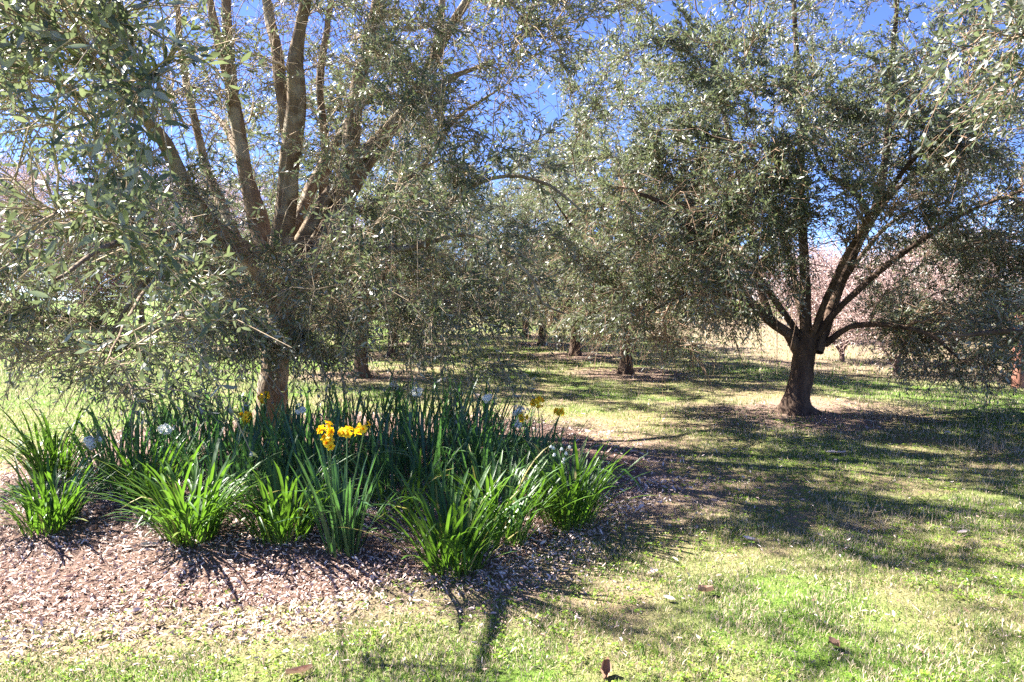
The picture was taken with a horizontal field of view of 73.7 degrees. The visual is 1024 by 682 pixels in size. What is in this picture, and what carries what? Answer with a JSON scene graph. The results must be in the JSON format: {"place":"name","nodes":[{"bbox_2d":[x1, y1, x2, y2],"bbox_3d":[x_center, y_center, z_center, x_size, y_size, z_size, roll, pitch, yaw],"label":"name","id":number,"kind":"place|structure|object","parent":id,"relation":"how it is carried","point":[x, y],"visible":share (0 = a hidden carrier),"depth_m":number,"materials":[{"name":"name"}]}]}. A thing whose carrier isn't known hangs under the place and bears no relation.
{"place":"outdoors","nodes":[
{"label":"outdoors","id":0,"kind":"place"},
{"bbox_2d":[0,300,1023,681],"bbox_3d":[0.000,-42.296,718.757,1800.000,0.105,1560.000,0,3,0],"label":"ground","id":1,"kind":"structure","parent":0,"point":[902,596],"depth_m":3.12,"materials":[{"name":"green plant"}]},
{"bbox_2d":[0,197,39,283],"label":"orchard tree","id":2,"kind":"object","parent":1,"relation":"on","point":[19,238],"visible":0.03,"depth_m":27.98,"materials":[{"name":"pink plant"}]},
{"bbox_2d":[0,149,51,254],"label":"orchard tree","id":3,"kind":"object","parent":1,"relation":"on","point":[15,187],"visible":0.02,"depth_m":30.88,"materials":[{"name":"pink plant"}]},
{"bbox_2d":[1,196,62,311],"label":"orchard tree","id":4,"kind":"object","parent":1,"relation":"on","point":[31,259],"visible":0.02,"depth_m":46.37,"materials":[{"name":"pink plant"}]},
{"bbox_2d":[0,146,91,310],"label":"orchard tree","id":5,"kind":"object","parent":1,"relation":"on","point":[24,173],"visible":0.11,"depth_m":27.17,"materials":[{"name":"pink plant"}]},
{"bbox_2d":[21,308,81,328],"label":"shrub","id":6,"kind":"object","parent":1,"relation":"on","point":[47,325],"visible":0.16,"depth_m":27.03,"materials":[{"name":"green plant"}]},
{"bbox_2d":[36,243,147,328],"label":"orchard tree","id":7,"kind":"object","parent":1,"relation":"on","point":[105,275],"visible":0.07,"depth_m":25.99,"materials":[{"name":"green plant"}]},
{"bbox_2d":[85,316,101,328],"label":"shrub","id":8,"kind":"object","parent":1,"relation":"on","point":[96,322],"visible":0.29,"depth_m":27.38,"materials":[{"name":"green plant"}]},
{"bbox_2d":[93,627,110,632],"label":"fallen leaf","id":9,"kind":"object","parent":1,"relation":"on","point":[98,630],"visible":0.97,"depth_m":2.36,"materials":[{"name":"beige plant"}]},
{"bbox_2d":[35,169,195,326],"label":"orchard tree","id":10,"kind":"object","parent":1,"relation":"on","point":[141,320],"visible":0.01,"depth_m":28.30,"materials":[{"name":"pink plant"}]},
{"bbox_2d":[81,159,249,328],"bbox_3d":[-13.184,-3.774,26.683,6.842,6.812,7.154,-2,4,-26],"label":"orchard tree","id":11,"kind":"object","parent":1,"relation":"on","point":[190,224],"visible":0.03,"depth_m":26.54,"materials":[{"name":"pink plant"}]},
{"bbox_2d":[155,165,275,322],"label":"orchard tree","id":12,"kind":"object","parent":1,"relation":"on","point":[243,205],"visible":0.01,"depth_m":30.90,"materials":[{"name":"pink plant"}]},
{"bbox_2d":[154,128,313,347],"bbox_3d":[-5.958,-2.329,16.003,4.537,5.236,4.488,-3,4,-39],"label":"olive tree","id":13,"kind":"object","parent":1,"relation":"on","point":[265,184],"visible":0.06,"depth_m":15.50,"materials":[{"name":"green plant"}]},
{"bbox_2d":[285,664,311,673],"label":"fallen leaf","id":14,"kind":"object","parent":1,"relation":"on","point":[302,668],"visible":1,"depth_m":2.08,"materials":[{"name":"brown plant"}]},
{"bbox_2d":[0,415,644,624],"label":"mulch bed","id":15,"kind":"object","parent":1,"relation":"on","point":[229,547],"visible":0.12,"depth_m":2.94,"materials":[{"name":"brown wood"}]},
{"bbox_2d":[0,397,122,480],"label":"strap leaf clump","id":16,"kind":"object","parent":15,"relation":"on","point":[51,447],"visible":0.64,"depth_m":4.08,"materials":[{"name":"green plant"}]},
{"bbox_2d":[55,593,75,596],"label":"fallen leaf","id":17,"kind":"object","parent":15,"relation":"on","point":[63,595],"visible":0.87,"depth_m":2.60,"materials":[{"name":"beige plant"}]},
{"bbox_2d":[0,452,131,537],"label":"strap leaf clump","id":18,"kind":"object","parent":15,"relation":"on","point":[46,509],"visible":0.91,"depth_m":3.25,"materials":[{"name":"green plant"}]},
{"bbox_2d":[63,432,119,492],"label":"narcissus clump","id":19,"kind":"object","parent":15,"relation":"on","point":[89,441],"visible":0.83,"depth_m":3.76,"materials":[{"name":"green plant"}]},
{"bbox_2d":[89,523,97,530],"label":"fallen leaf","id":20,"kind":"object","parent":15,"relation":"on","point":[93,527],"visible":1,"depth_m":3.22,"materials":[{"name":"brown plant"}]},
{"bbox_2d":[48,391,168,473],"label":"narcissus clump","id":21,"kind":"object","parent":15,"relation":"on","point":[131,417],"visible":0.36,"depth_m":4.20,"materials":[{"name":"green plant"}]},
{"bbox_2d":[60,403,189,494],"bbox_3d":[-2.190,0.601,3.825,0.619,0.549,0.552,0,3,0],"label":"narcissus clump","id":22,"kind":"object","parent":15,"relation":"on","point":[132,460],"visible":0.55,"depth_m":3.79,"materials":[{"name":"green plant"}]},
{"bbox_2d":[54,420,212,506],"bbox_3d":[-1.935,0.651,3.585,0.700,0.464,0.720,0,3,0],"label":"snowflake clump","id":23,"kind":"object","parent":15,"relation":"on","point":[139,458],"visible":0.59,"depth_m":3.58,"materials":[{"name":"green plant"}]},
{"bbox_2d":[95,385,197,462],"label":"narcissus clump","id":24,"kind":"object","parent":15,"relation":"on","point":[164,417],"visible":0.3,"depth_m":4.52,"materials":[{"name":"green plant"}]},
{"bbox_2d":[140,542,159,546],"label":"fallen leaf","id":25,"kind":"object","parent":15,"relation":"on","point":[144,544],"visible":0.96,"depth_m":3.02,"materials":[{"name":"beige plant"}]},
{"bbox_2d":[139,423,193,484],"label":"narcissus clump","id":26,"kind":"object","parent":15,"relation":"on","point":[160,429],"visible":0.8,"depth_m":3.84,"materials":[{"name":"green plant"}]},
{"bbox_2d":[136,406,229,481],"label":"narcissus clump","id":27,"kind":"object","parent":15,"relation":"on","point":[175,430],"visible":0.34,"depth_m":4.09,"materials":[{"name":"green plant"}]},
{"bbox_2d":[147,380,224,444],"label":"narcissus clump","id":28,"kind":"object","parent":15,"relation":"on","point":[159,407],"visible":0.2,"depth_m":5.05,"materials":[{"name":"green plant"}]},
{"bbox_2d":[84,419,289,547],"bbox_3d":[-1.495,0.667,3.117,0.859,0.534,0.920,3,5,40],"label":"strap leaf clump","id":29,"kind":"object","parent":15,"relation":"on","point":[176,523],"visible":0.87,"depth_m":3.05,"materials":[{"name":"green plant"}]},
{"bbox_2d":[162,389,255,468],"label":"narcissus clump","id":30,"kind":"object","parent":15,"relation":"on","point":[210,425],"visible":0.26,"depth_m":4.36,"materials":[{"name":"green plant"}]},
{"bbox_2d":[188,378,259,448],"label":"narcissus clump","id":31,"kind":"object","parent":15,"relation":"on","point":[223,412],"visible":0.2,"depth_m":5.04,"materials":[{"name":"green plant"}]},
{"bbox_2d":[166,419,294,501],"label":"narcissus clump","id":32,"kind":"object","parent":15,"relation":"on","point":[249,439],"visible":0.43,"depth_m":3.63,"materials":[{"name":"green plant"}]},
{"bbox_2d":[205,389,299,460],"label":"narcissus clump","id":33,"kind":"object","parent":15,"relation":"on","point":[265,398],"visible":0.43,"depth_m":4.50,"materials":[{"name":"green plant"}]},
{"bbox_2d":[203,396,302,481],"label":"narcissus clump","id":34,"kind":"object","parent":15,"relation":"on","point":[245,415],"visible":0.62,"depth_m":4.14,"materials":[{"name":"green plant"}]},
{"bbox_2d":[181,434,363,546],"bbox_3d":[-1.067,0.667,3.137,0.821,0.529,0.830,0,3,0],"label":"strap leaf clump","id":35,"kind":"object","parent":15,"relation":"on","point":[269,523],"visible":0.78,"depth_m":3.04,"materials":[{"name":"green plant"}]},
{"bbox_2d":[226,401,327,495],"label":"narcissus clump","id":36,"kind":"object","parent":15,"relation":"on","point":[276,459],"visible":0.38,"depth_m":3.84,"materials":[{"name":"green plant"}]},
{"bbox_2d":[250,402,347,477],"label":"narcissus clump","id":37,"kind":"object","parent":15,"relation":"on","point":[302,410],"visible":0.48,"depth_m":4.00,"materials":[{"name":"green plant"}]},
{"bbox_2d":[252,397,349,469],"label":"narcissus clump","id":38,"kind":"object","parent":15,"relation":"on","point":[280,428],"visible":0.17,"depth_m":4.39,"materials":[{"name":"green plant"}]},
{"bbox_2d":[263,412,361,501],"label":"narcissus clump","id":39,"kind":"object","parent":15,"relation":"on","point":[299,456],"visible":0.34,"depth_m":3.70,"materials":[{"name":"green plant"}]},
{"bbox_2d":[276,374,356,442],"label":"narcissus clump","id":40,"kind":"object","parent":15,"relation":"on","point":[310,412],"visible":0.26,"depth_m":5.10,"materials":[{"name":"green plant"}]},
{"bbox_2d":[272,405,371,491],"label":"narcissus clump","id":41,"kind":"object","parent":15,"relation":"on","point":[309,433],"visible":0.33,"depth_m":3.80,"materials":[{"name":"green plant"}]},
{"bbox_2d":[0,0,679,468],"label":"olive tree","id":42,"kind":"object","parent":15,"relation":"on","point":[114,198],"visible":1,"depth_m":4.36,"materials":[{"name":"green plant"}]},
{"bbox_2d":[279,420,400,557],"bbox_3d":[-0.723,0.653,2.951,0.536,0.619,0.450,0,3,0],"label":"daffodil clump","id":43,"kind":"object","parent":15,"relation":"on","point":[338,520],"visible":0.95,"depth_m":2.94,"materials":[{"name":"green plant"}]},
{"bbox_2d":[308,377,398,442],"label":"narcissus clump","id":44,"kind":"object","parent":15,"relation":"on","point":[346,411],"visible":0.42,"depth_m":5.22,"materials":[{"name":"green plant"}]},
{"bbox_2d":[312,391,397,474],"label":"narcissus clump","id":45,"kind":"object","parent":15,"relation":"on","point":[356,413],"visible":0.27,"depth_m":4.48,"materials":[{"name":"green plant"}]},
{"bbox_2d":[323,414,413,502],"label":"narcissus clump","id":46,"kind":"object","parent":15,"relation":"on","point":[385,473],"visible":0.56,"depth_m":3.73,"materials":[{"name":"green plant"}]},
{"bbox_2d":[324,406,449,485],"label":"narcissus clump","id":47,"kind":"object","parent":15,"relation":"on","point":[370,450],"visible":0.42,"depth_m":4.10,"materials":[{"name":"green plant"}]},
{"bbox_2d":[353,366,420,440],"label":"narcissus clump","id":48,"kind":"object","parent":15,"relation":"on","point":[384,403],"visible":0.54,"depth_m":5.21,"materials":[{"name":"green plant"}]},
{"bbox_2d":[341,433,461,522],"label":"snowflake clump","id":49,"kind":"object","parent":15,"relation":"on","point":[411,477],"visible":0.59,"depth_m":3.44,"materials":[{"name":"green plant"}]},
{"bbox_2d":[360,386,448,464],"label":"narcissus clump","id":50,"kind":"object","parent":15,"relation":"on","point":[419,394],"visible":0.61,"depth_m":4.48,"materials":[{"name":"green plant"}]},
{"bbox_2d":[367,405,474,503],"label":"narcissus clump","id":51,"kind":"object","parent":15,"relation":"on","point":[438,451],"visible":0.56,"depth_m":3.74,"materials":[{"name":"green plant"}]},
{"bbox_2d":[379,375,464,437],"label":"narcissus clump","id":52,"kind":"object","parent":15,"relation":"on","point":[412,400],"visible":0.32,"depth_m":5.36,"materials":[{"name":"green plant"}]},
{"bbox_2d":[394,383,488,479],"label":"narcissus clump","id":53,"kind":"object","parent":15,"relation":"on","point":[435,437],"visible":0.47,"depth_m":4.21,"materials":[{"name":"green plant"}]},
{"bbox_2d":[408,371,490,439],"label":"narcissus clump","id":54,"kind":"object","parent":15,"relation":"on","point":[450,400],"visible":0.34,"depth_m":5.28,"materials":[{"name":"green plant"}]},
{"bbox_2d":[342,458,559,581],"bbox_3d":[-0.253,0.746,2.887,0.884,0.504,0.743,-3,5,-44],"label":"snowflake clump","id":55,"kind":"object","parent":15,"relation":"on","point":[447,536],"visible":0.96,"depth_m":2.86,"materials":[{"name":"green plant"}]},
{"bbox_2d":[425,383,505,464],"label":"narcissus clump","id":56,"kind":"object","parent":15,"relation":"on","point":[474,420],"visible":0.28,"depth_m":4.71,"materials":[{"name":"green plant"}]},
{"bbox_2d":[423,394,528,482],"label":"narcissus clump","id":57,"kind":"object","parent":15,"relation":"on","point":[474,432],"visible":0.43,"depth_m":4.15,"materials":[{"name":"green plant"}]},
{"bbox_2d":[429,421,534,500],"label":"narcissus clump","id":58,"kind":"object","parent":15,"relation":"on","point":[486,457],"visible":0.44,"depth_m":3.80,"materials":[{"name":"green plant"}]},
{"bbox_2d":[449,377,517,444],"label":"narcissus clump","id":59,"kind":"object","parent":15,"relation":"on","point":[484,406],"visible":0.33,"depth_m":5.10,"materials":[{"name":"green plant"}]},
{"bbox_2d":[455,393,528,472],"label":"narcissus clump","id":60,"kind":"object","parent":15,"relation":"on","point":[486,398],"visible":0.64,"depth_m":4.25,"materials":[{"name":"green plant"}]},
{"bbox_2d":[408,434,591,548],"bbox_3d":[-0.051,0.739,3.182,0.835,0.476,0.907,0,3,0],"label":"snowflake clump","id":61,"kind":"object","parent":15,"relation":"on","point":[514,528],"visible":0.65,"depth_m":3.23,"materials":[{"name":"green plant"}]},
{"bbox_2d":[472,396,547,449],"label":"narcissus clump","id":62,"kind":"object","parent":15,"relation":"on","point":[530,422],"visible":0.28,"depth_m":4.90,"materials":[{"name":"green plant"}]},
{"bbox_2d":[487,423,566,489],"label":"narcissus clump","id":63,"kind":"object","parent":15,"relation":"on","point":[530,457],"visible":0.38,"depth_m":4.05,"materials":[{"name":"green plant"}]},
{"bbox_2d":[491,396,588,472],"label":"daffodil clump","id":64,"kind":"object","parent":15,"relation":"on","point":[557,411],"visible":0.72,"depth_m":4.35,"materials":[{"name":"green plant"}]},
{"bbox_2d":[485,422,655,534],"bbox_3d":[0.324,0.699,3.454,0.828,0.530,0.896,1,4,13],"label":"snowflake clump","id":65,"kind":"object","parent":15,"relation":"on","point":[565,516],"visible":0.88,"depth_m":3.40,"materials":[{"name":"green plant"}]},
{"bbox_2d":[204,36,501,381],"bbox_3d":[-2.368,-1.780,10.047,4.241,4.862,4.353,3,5,41],"label":"olive tree","id":66,"kind":"object","parent":1,"relation":"on","point":[413,276],"visible":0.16,"depth_m":9.36,"materials":[{"name":"green plant"}]},
{"bbox_2d":[297,111,495,356],"bbox_3d":[-2.457,-2.178,13.990,4.537,5.236,4.488,1,4,21],"label":"olive tree","id":67,"kind":"object","parent":1,"relation":"on","point":[390,351],"visible":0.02,"depth_m":13.93,"materials":[{"name":"green plant"}]},
{"bbox_2d":[347,146,502,342],"bbox_3d":[-2.498,-2.342,17.381,4.460,5.112,4.578,-1,4,-16],"label":"olive tree","id":68,"kind":"object","parent":1,"relation":"on","point":[469,227],"visible":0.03,"depth_m":17.02,"materials":[{"name":"green plant"}]},
{"bbox_2d":[362,168,490,334],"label":"olive tree","id":69,"kind":"object","parent":1,"relation":"on","point":[460,237],"visible":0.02,"depth_m":21.05,"materials":[{"name":"green plant"}]},
{"bbox_2d":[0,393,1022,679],"bbox_3d":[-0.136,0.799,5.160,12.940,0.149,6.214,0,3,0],"label":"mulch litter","id":70,"kind":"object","parent":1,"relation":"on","point":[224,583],"visible":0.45,"depth_m":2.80,"materials":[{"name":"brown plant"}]},
{"bbox_2d":[0,408,1023,681],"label":"clover","id":71,"kind":"object","parent":1,"relation":"on","point":[680,674],"visible":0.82,"depth_m":2.67,"materials":[{"name":"green plant"}]},
{"bbox_2d":[457,172,594,336],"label":"olive tree","id":72,"kind":"object","parent":1,"relation":"on","point":[508,229],"visible":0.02,"depth_m":20.62,"materials":[{"name":"green plant"}]},
{"bbox_2d":[464,145,620,345],"bbox_3d":[0.764,-2.386,17.278,4.488,5.236,4.537,-1,4,-9],"label":"olive tree","id":73,"kind":"object","parent":1,"relation":"on","point":[539,328],"visible":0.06,"depth_m":17.19,"materials":[{"name":"green plant"}]},
{"bbox_2d":[468,104,677,355],"bbox_3d":[1.369,-2.099,14.017,4.373,5.012,4.488,-2,4,-30],"label":"olive tree","id":74,"kind":"object","parent":1,"relation":"on","point":[527,218],"visible":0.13,"depth_m":13.51,"materials":[{"name":"green plant"}]},
{"bbox_2d":[600,657,611,679],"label":"fallen leaf","id":75,"kind":"object","parent":1,"relation":"on","point":[606,669],"visible":1,"depth_m":2.06,"materials":[{"name":"brown plant"}]},
{"bbox_2d":[491,44,792,375],"bbox_3d":[1.820,-1.914,10.677,4.398,5.132,4.446,-1,4,-23],"label":"olive tree","id":76,"kind":"object","parent":1,"relation":"on","point":[586,138],"visible":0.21,"depth_m":10.27,"materials":[{"name":"green plant"}]},
{"bbox_2d":[663,595,674,599],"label":"fallen leaf","id":77,"kind":"object","parent":1,"relation":"on","point":[669,597],"visible":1,"depth_m":2.61,"materials":[{"name":"white plant"}]},
{"bbox_2d":[698,585,713,591],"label":"fallen leaf","id":78,"kind":"object","parent":1,"relation":"on","point":[705,588],"visible":1,"depth_m":2.65,"materials":[{"name":"brown plant"}]},
{"bbox_2d":[743,535,754,539],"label":"fallen leaf","id":79,"kind":"object","parent":1,"relation":"on","point":[749,537],"visible":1,"depth_m":3.20,"materials":[{"name":"grey plant"}]},
{"bbox_2d":[516,0,1023,419],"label":"olive tree","id":80,"kind":"object","parent":1,"relation":"on","point":[717,251],"visible":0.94,"depth_m":6.08,"materials":[{"name":"green plant"}]},
{"bbox_2d":[736,228,861,327],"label":"orchard tree","id":81,"kind":"object","parent":1,"relation":"on","point":[829,251],"visible":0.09,"depth_m":18.48,"materials":[{"name":"pink plant"}]},
{"bbox_2d":[828,636,839,646],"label":"fallen leaf","id":82,"kind":"object","parent":1,"relation":"on","point":[834,641],"visible":1,"depth_m":2.23,"materials":[{"name":"brown plant"}]},
{"bbox_2d":[766,246,905,361],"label":"orchard tree","id":83,"kind":"object","parent":1,"relation":"on","point":[815,303],"visible":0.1,"depth_m":12.76,"materials":[{"name":"pink plant"}]},
{"bbox_2d":[826,450,845,452],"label":"fallen leaf","id":84,"kind":"object","parent":1,"relation":"on","point":[830,451],"visible":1,"depth_m":5.09,"materials":[{"name":"grey plant"}]},
{"bbox_2d":[848,245,896,290],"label":"orchard tree","id":85,"kind":"object","parent":1,"relation":"on","point":[873,257],"visible":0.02,"depth_m":29.68,"materials":[{"name":"pink plant"}]},
{"bbox_2d":[815,501,962,534],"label":"dry grass tuft","id":86,"kind":"object","parent":1,"relation":"on","point":[874,522],"visible":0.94,"depth_m":3.46,"materials":[{"name":"plant"}]},
{"bbox_2d":[817,251,977,374],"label":"orchard tree","id":87,"kind":"object","parent":1,"relation":"on","point":[859,318],"visible":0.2,"depth_m":10.53,"materials":[{"name":"pink plant"}]},
{"bbox_2d":[833,389,969,422],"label":"dry grass tuft","id":88,"kind":"object","parent":1,"relation":"on","point":[910,413],"visible":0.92,"depth_m":6.69,"materials":[{"name":"plant"}]},
{"bbox_2d":[867,218,1011,316],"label":"orchard tree","id":89,"kind":"object","parent":1,"relation":"on","point":[922,256],"visible":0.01,"depth_m":19.79,"materials":[{"name":"pink plant"}]},
{"bbox_2d":[869,0,1023,404],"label":"olive tree","id":90,"kind":"object","parent":1,"relation":"on","point":[1003,322],"visible":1,"depth_m":3.13,"materials":[{"name":"green plant"}]},
{"bbox_2d":[869,217,1023,352],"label":"orchard tree","id":91,"kind":"object","parent":1,"relation":"on","point":[917,259],"visible":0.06,"depth_m":13.84,"materials":[{"name":"pink plant"}]},
{"bbox_2d":[939,429,1023,456],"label":"dry grass tuft","id":92,"kind":"object","parent":1,"relation":"on","point":[992,447],"visible":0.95,"depth_m":5.19,"materials":[{"name":"plant"}]},
{"bbox_2d":[1011,314,1023,388],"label":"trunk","id":93,"kind":"object","parent":1,"relation":"on","point":[1018,380],"visible":0.06,"depth_m":8.80,"materials":[{"name":"brown wood"}]},
{"bbox_2d":[0,0,1023,299],"label":"sky","id":94,"kind":"structure","parent":0,"point":[875,18],"materials":[{"name":"blue"}]}
]}

